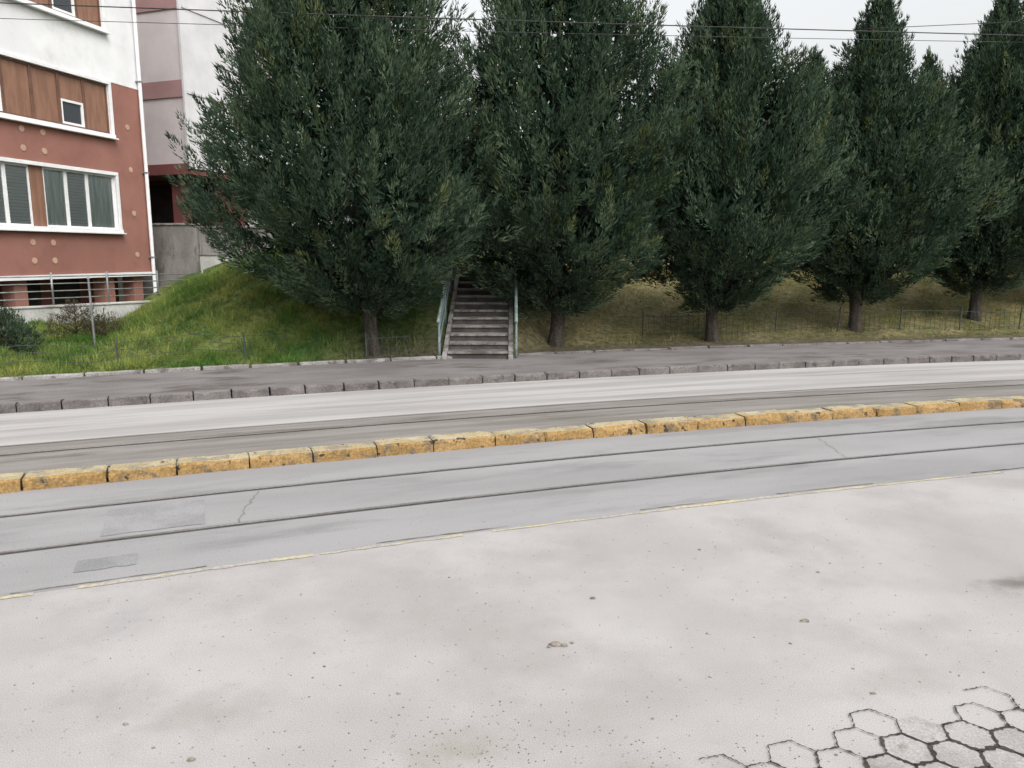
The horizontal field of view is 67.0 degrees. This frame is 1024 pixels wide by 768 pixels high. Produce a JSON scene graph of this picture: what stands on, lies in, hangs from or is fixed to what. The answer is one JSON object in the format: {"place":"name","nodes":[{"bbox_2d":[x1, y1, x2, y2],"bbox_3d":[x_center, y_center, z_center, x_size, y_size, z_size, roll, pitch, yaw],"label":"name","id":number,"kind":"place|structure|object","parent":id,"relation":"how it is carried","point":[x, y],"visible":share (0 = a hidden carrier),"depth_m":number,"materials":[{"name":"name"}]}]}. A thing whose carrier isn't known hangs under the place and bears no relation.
{"place":"outdoors","nodes":[
{"label":"outdoors","id":0,"kind":"place"},
{"bbox_2d":[17,358,854,481],"bbox_3d":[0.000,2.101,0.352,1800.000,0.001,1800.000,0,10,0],"label":"ground","id":1,"kind":"structure","parent":0,"point":[269,395],"depth_m":11.94,"materials":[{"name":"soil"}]},
{"bbox_2d":[0,312,19,345],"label":"dark shrub","id":2,"kind":"object","parent":1,"relation":"on","point":[9,333],"visible":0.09,"depth_m":14.77,"materials":[{"name":"green plant"}]},
{"bbox_2d":[0,303,48,357],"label":"dark shrub","id":3,"kind":"object","parent":1,"relation":"on","point":[25,331],"visible":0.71,"depth_m":14.22,"materials":[{"name":"green plant"}]},
{"bbox_2d":[0,300,149,323],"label":"garden wall","id":4,"kind":"structure","parent":1,"relation":"on","point":[40,311],"depth_m":19.76,"materials":[{"name":"grey concrete"}]},
{"bbox_2d":[0,270,202,304],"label":"metal railing","id":5,"kind":"object","parent":4,"relation":"on","point":[52,291],"visible":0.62,"depth_m":19.97,"materials":[{"name":"grey metal"}]},
{"bbox_2d":[0,48,151,306],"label":"basement","id":6,"kind":"object","parent":1,"relation":"on","point":[21,288],"visible":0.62,"depth_m":22.49,"materials":[{"name":"metal"}]},
{"bbox_2d":[0,0,151,275],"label":"walls","id":7,"kind":"structure","parent":6,"relation":"on","point":[71,45],"depth_m":21.96,"materials":[{"name":"paint"}]},
{"bbox_2d":[0,0,116,228],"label":"windows","id":8,"kind":"structure","parent":7,"relation":"attached to","point":[65,198],"depth_m":21.07,"materials":[{"name":"white"}]},
{"bbox_2d":[0,0,126,233],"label":"window surrounds","id":9,"kind":"object","parent":7,"relation":"attached to","point":[58,14],"visible":0.99,"depth_m":21.20,"materials":[{"name":"white paint"}]},
{"bbox_2d":[19,124,138,263],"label":"facade tiles","id":10,"kind":"object","parent":7,"relation":"attached to","point":[44,151],"visible":1,"depth_m":20.57,"materials":[{"name":"beige tile"}]},
{"bbox_2d":[131,0,156,292],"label":"downpipe","id":11,"kind":"object","parent":7,"relation":"attached to","point":[146,172],"visible":0.82,"depth_m":23.98,"materials":[{"name":"grey metal"}]},
{"bbox_2d":[0,0,1023,42],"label":"overhead wires","id":12,"kind":"object","parent":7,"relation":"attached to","point":[867,31],"visible":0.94,"depth_m":12.82,"materials":[{"name":"metal"}]},
{"bbox_2d":[44,298,110,339],"bbox_3d":[-9.177,-1.229,16.353,1.322,1.284,1.204,-5,11,-25],"label":"brown shrub","id":13,"kind":"object","parent":1,"relation":"on","point":[68,319],"visible":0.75,"depth_m":16.21,"materials":[{"name":"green plant"}]},
{"bbox_2d":[87,277,95,345],"bbox_3d":[-8.465,-1.322,15.594,0.066,1.660,0.056,4,10,22],"label":"metal post","id":14,"kind":"object","parent":1,"relation":"on","point":[91,309],"visible":0.83,"depth_m":15.55,"materials":[{"name":"grey metal"}]},
{"bbox_2d":[77,305,129,336],"bbox_3d":[-8.768,-1.130,16.730,1.166,1.181,1.216,0,10,0],"label":"brown shrub","id":15,"kind":"object","parent":1,"relation":"on","point":[110,323],"visible":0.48,"depth_m":16.65,"materials":[{"name":"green plant"}]},
{"bbox_2d":[142,223,200,295],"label":"retaining wall","id":16,"kind":"structure","parent":1,"relation":"on","point":[176,247],"depth_m":25.64,"materials":[{"name":"concrete"}]},
{"bbox_2d":[199,254,239,269],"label":"whitewashed wall","id":17,"kind":"structure","parent":1,"relation":"on","point":[208,260],"depth_m":24.43,"materials":[{"name":"paint"}]},
{"bbox_2d":[117,0,330,299],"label":"apartment block","id":18,"kind":"structure","parent":1,"relation":"on","point":[177,68],"depth_m":29.12,"materials":[{"name":"paint"}]},
{"bbox_2d":[0,355,451,380],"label":"pavement edging","id":19,"kind":"object","parent":1,"relation":"on","point":[160,370],"visible":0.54,"depth_m":13.26,"materials":[{"name":"concrete"}]},
{"bbox_2d":[199,226,292,253],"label":"retaining wall","id":20,"kind":"structure","parent":1,"relation":"on","point":[205,248],"depth_m":25.45,"materials":[{"name":"concrete"}]},
{"bbox_2d":[436,258,458,354],"bbox_3d":[-1.390,-1.975,17.227,0.064,2.634,5.618,0,10,0],"label":"stair handrail","id":21,"kind":"object","parent":1,"relation":"on","point":[442,305],"visible":0.5,"depth_m":15.45,"materials":[{"name":"grey metal"}]},
{"bbox_2d":[442,267,512,359],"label":"concrete staircase","id":22,"kind":"structure","parent":1,"relation":"on","point":[479,321],"depth_m":15.87,"materials":[{"name":"concrete"}]},
{"bbox_2d":[514,261,517,357],"bbox_3d":[0.080,-1.975,17.227,0.064,2.634,5.618,0,10,0],"label":"stair handrail","id":23,"kind":"object","parent":1,"relation":"on","point":[516,316],"visible":0.54,"depth_m":14.80,"materials":[{"name":"grey metal"}]},
{"bbox_2d":[425,0,704,346],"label":"cypress tree","id":24,"kind":"object","parent":1,"relation":"on","point":[584,108],"visible":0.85,"depth_m":14.71,"materials":[{"name":"green plant"}]},
{"bbox_2d":[609,0,886,341],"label":"cypress tree","id":25,"kind":"object","parent":1,"relation":"on","point":[714,265],"visible":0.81,"depth_m":15.76,"materials":[{"name":"green plant"}]},
{"bbox_2d":[518,337,1023,355],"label":"pavement edging","id":26,"kind":"object","parent":1,"relation":"on","point":[749,345],"visible":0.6,"depth_m":16.63,"materials":[{"name":"concrete"}]},
{"bbox_2d":[0,470,1023,767],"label":"asphalt lot","id":27,"kind":"structure","parent":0,"point":[940,560],"depth_m":4.20,"materials":[{"name":"grey asphalt"}]},
{"bbox_2d":[0,472,1003,598],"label":"yellow edge line","id":28,"kind":"object","parent":27,"relation":"on","point":[225,566],"visible":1,"depth_m":5.71,"materials":[{"name":"paint"}]},
{"bbox_2d":[0,407,1023,596],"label":"tram lane","id":29,"kind":"structure","parent":27,"relation":"on","point":[26,571],"depth_m":7.04,"materials":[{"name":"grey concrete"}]},
{"bbox_2d":[73,499,204,572],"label":"asphalt patches","id":30,"kind":"object","parent":29,"relation":"on","point":[145,518],"visible":1,"depth_m":6.18,"materials":[{"name":"grey asphalt"}]},
{"bbox_2d":[0,396,1023,493],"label":"yellow median kerb","id":31,"kind":"structure","parent":29,"relation":"on","point":[48,479],"depth_m":8.47,"materials":[{"name":"paint"}]},
{"bbox_2d":[238,441,845,521],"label":"asphalt cracks","id":32,"kind":"object","parent":29,"relation":"on","point":[258,492],"visible":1,"depth_m":6.65,"materials":[{"name":"grey asphalt"}]},
{"bbox_2d":[0,442,1023,554],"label":"tram rail","id":33,"kind":"object","parent":27,"relation":"on","point":[285,518],"visible":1,"depth_m":6.70,"materials":[{"name":"metal"}]},
{"bbox_2d":[0,421,1023,516],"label":"tram rail","id":34,"kind":"object","parent":27,"relation":"on","point":[72,508],"visible":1,"depth_m":7.64,"materials":[{"name":"metal"}]},
{"bbox_2d":[0,384,1023,455],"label":"tram rail","id":35,"kind":"object","parent":27,"relation":"on","point":[471,417],"visible":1,"depth_m":9.96,"materials":[{"name":"metal"}]},
{"bbox_2d":[0,379,1023,446],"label":"road seam","id":36,"kind":"object","parent":27,"relation":"on","point":[456,411],"visible":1,"depth_m":10.34,"materials":[{"name":"grey concrete"}]},
{"bbox_2d":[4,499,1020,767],"bbox_3d":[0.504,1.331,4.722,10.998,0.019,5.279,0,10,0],"label":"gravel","id":37,"kind":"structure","parent":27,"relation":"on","point":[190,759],"depth_m":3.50,"materials":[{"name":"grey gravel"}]},
{"bbox_2d":[10,467,1023,593],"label":"asphalt seam","id":38,"kind":"object","parent":27,"relation":"on","point":[452,533],"visible":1,"depth_m":5.87,"materials":[{"name":"grey asphalt"}]},
{"bbox_2d":[547,641,573,647],"bbox_3d":[0.266,1.412,4.211,0.160,0.022,0.047,-2,10,-10],"label":"broken stone","id":39,"kind":"object","parent":27,"relation":"on","point":[555,643],"visible":1,"depth_m":4.20,"materials":[{"name":"beige stone"}]},
{"bbox_2d":[699,686,1023,767],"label":"hexagonal paving","id":40,"kind":"structure","parent":27,"relation":"on","point":[974,740],"depth_m":3.34,"materials":[{"name":"concrete"}]},
{"bbox_2d":[0,245,1023,379],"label":"grass bank","id":41,"kind":"structure","parent":0,"point":[428,312],"depth_m":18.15,"materials":[{"name":"plant"}]},
{"bbox_2d":[0,332,288,367],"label":"wire fence","id":42,"kind":"object","parent":41,"relation":"on","point":[117,357],"visible":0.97,"depth_m":13.28,"materials":[{"name":"metal"}]},
{"bbox_2d":[163,0,523,355],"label":"cypress tree","id":43,"kind":"object","parent":41,"relation":"on","point":[363,164],"visible":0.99,"depth_m":13.17,"materials":[{"name":"green plant"}]},
{"bbox_2d":[364,333,410,358],"bbox_3d":[-2.295,-0.721,14.786,1.028,0.555,0.040,-3,10,-18],"label":"metal fence","id":44,"kind":"object","parent":41,"relation":"on","point":[374,338],"visible":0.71,"depth_m":14.70,"materials":[{"name":"metal"}]},
{"bbox_2d":[748,42,862,271],"bbox_3d":[11.015,-8.185,28.335,5.654,8.385,5.764,0,10,0],"label":"background conifer","id":45,"kind":"object","parent":41,"relation":"on","point":[819,55],"visible":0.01,"depth_m":27.79,"materials":[{"name":"green plant"}]},
{"bbox_2d":[642,306,1023,336],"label":"metal fence","id":46,"kind":"object","parent":41,"relation":"on","point":[812,311],"visible":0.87,"depth_m":18.89,"materials":[{"name":"metal"}]},
{"bbox_2d":[775,0,1023,332],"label":"cypress tree","id":47,"kind":"object","parent":41,"relation":"on","point":[897,131],"visible":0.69,"depth_m":17.34,"materials":[{"name":"green plant"}]},
{"bbox_2d":[914,45,968,147],"bbox_3d":[15.782,-8.449,29.410,5.879,8.552,5.767,6,11,32],"label":"background conifer","id":48,"kind":"object","parent":41,"relation":"on","point":[935,67],"visible":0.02,"depth_m":28.77,"materials":[{"name":"green plant"}]},
{"bbox_2d":[915,0,1023,320],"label":"cypress tree","id":49,"kind":"object","parent":41,"relation":"on","point":[991,91],"visible":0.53,"depth_m":19.01,"materials":[{"name":"green plant"}]},
{"bbox_2d":[0,360,1023,445],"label":"road","id":50,"kind":"structure","parent":0,"point":[56,425],"depth_m":11.44,"materials":[{"name":"grey asphalt"}]},
{"bbox_2d":[0,353,1023,413],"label":"roadside kerb","id":51,"kind":"structure","parent":50,"relation":"on","point":[71,403],"depth_m":12.62,"materials":[{"name":"concrete"}]},
{"bbox_2d":[0,380,1023,474],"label":"tram lane","id":52,"kind":"structure","parent":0,"point":[90,456],"depth_m":9.69,"materials":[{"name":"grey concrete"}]},
{"bbox_2d":[0,339,1023,401],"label":"pavement","id":53,"kind":"structure","parent":0,"point":[78,387],"depth_m":13.68,"materials":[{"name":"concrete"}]},
{"bbox_2d":[333,0,1023,246],"label":"sky","id":54,"kind":"structure","parent":0,"point":[795,14],"materials":[{"name":"white"}]}
]}

